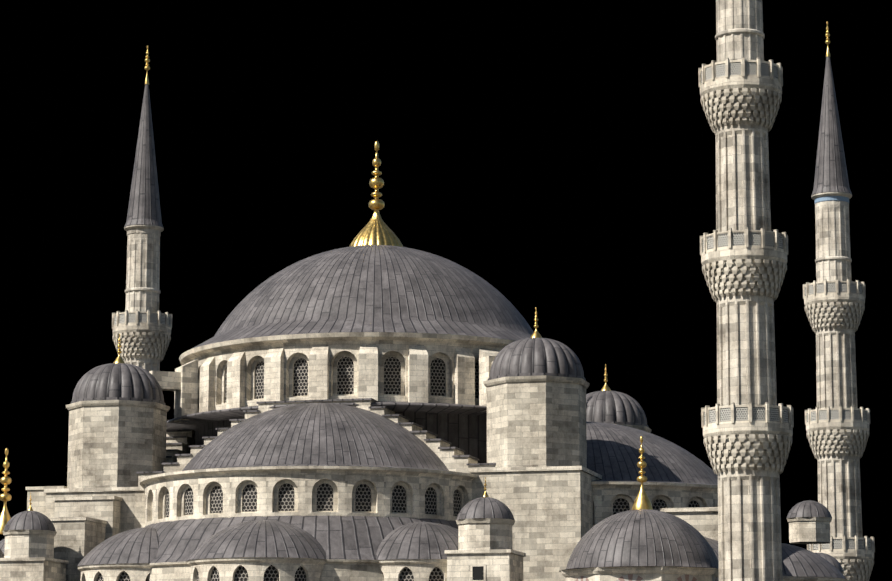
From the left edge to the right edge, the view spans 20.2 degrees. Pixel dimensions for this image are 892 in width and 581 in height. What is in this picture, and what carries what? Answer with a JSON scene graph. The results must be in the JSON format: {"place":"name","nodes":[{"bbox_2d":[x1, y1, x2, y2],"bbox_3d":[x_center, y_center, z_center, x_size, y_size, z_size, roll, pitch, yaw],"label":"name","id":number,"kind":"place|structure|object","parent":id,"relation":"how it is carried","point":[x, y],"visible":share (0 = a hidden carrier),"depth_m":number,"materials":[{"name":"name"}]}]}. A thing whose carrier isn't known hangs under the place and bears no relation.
{"place":"outdoors","nodes":[
{"label":"outdoors","id":0,"kind":"place"},
{"bbox_2d":[0,0,891,580],"label":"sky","id":1,"kind":"structure","parent":0,"point":[561,154],"materials":[{"name":"black"}]},
{"label":"ground","id":2,"kind":"structure","parent":0,"visible":0},
{"bbox_2d":[112,224,171,371],"bbox_3d":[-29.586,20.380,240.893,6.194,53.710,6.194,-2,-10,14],"label":"minaret shaft","id":3,"kind":"object","parent":2,"relation":"on","point":[142,325],"visible":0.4,"depth_m":242.65,"materials":[{"name":"beige stone"}]},
{"bbox_2d":[124,84,163,227],"bbox_3d":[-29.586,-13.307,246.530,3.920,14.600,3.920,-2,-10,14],"label":"minaret spire","id":4,"kind":"structure","parent":3,"relation":"on","point":[144,204],"depth_m":245.16,"materials":[{"name":"grey metal"}]},
{"bbox_2d":[144,46,149,83],"bbox_3d":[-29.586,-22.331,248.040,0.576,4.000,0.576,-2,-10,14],"label":"finial","id":5,"kind":"object","parent":4,"relation":"on","point":[147,67],"visible":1,"depth_m":247.87,"materials":[{"name":"metal"}]},
{"bbox_2d":[0,332,845,580],"bbox_3d":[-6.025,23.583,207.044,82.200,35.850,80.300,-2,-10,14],"label":"mosque walls","id":6,"kind":"structure","parent":2,"relation":"on","point":[551,494],"depth_m":187.80,"materials":[{"name":"beige stone"}]},
{"bbox_2d":[0,245,846,579],"bbox_3d":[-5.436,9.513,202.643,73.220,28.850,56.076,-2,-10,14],"label":"domed roofs","id":7,"kind":"structure","parent":6,"relation":"on","point":[374,289],"depth_m":191.24,"materials":[{"name":"grey metal"}]},
{"bbox_2d":[0,141,652,533],"bbox_3d":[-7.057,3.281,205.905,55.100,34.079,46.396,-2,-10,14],"label":"finials","id":8,"kind":"object","parent":7,"relation":"on","point":[376,229],"visible":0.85,"depth_m":209.73,"materials":[{"name":"gold metal"}]},
{"bbox_2d":[698,0,793,580],"bbox_3d":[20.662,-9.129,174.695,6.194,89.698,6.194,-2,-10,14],"label":"minaret","id":9,"kind":"object","parent":2,"relation":"on","point":[747,424],"visible":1,"depth_m":171.16,"materials":[{"name":"beige stone"}]},
{"bbox_2d":[803,192,874,580],"bbox_3d":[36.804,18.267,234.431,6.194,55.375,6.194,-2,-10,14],"label":"minaret shaft","id":10,"kind":"object","parent":2,"relation":"on","point":[837,421],"visible":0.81,"depth_m":234.49,"materials":[{"name":"beige stone"}]},
{"bbox_2d":[811,56,851,195],"bbox_3d":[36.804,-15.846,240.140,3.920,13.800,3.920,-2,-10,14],"label":"minaret spire","id":11,"kind":"structure","parent":10,"relation":"on","point":[831,174],"depth_m":238.79,"materials":[{"name":"grey metal"}]},
{"bbox_2d":[825,22,829,56],"bbox_3d":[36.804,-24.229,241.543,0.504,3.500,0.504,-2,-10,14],"label":"finial","id":12,"kind":"object","parent":11,"relation":"on","point":[827,41],"visible":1,"depth_m":241.40,"materials":[{"name":"metal"}]}
]}

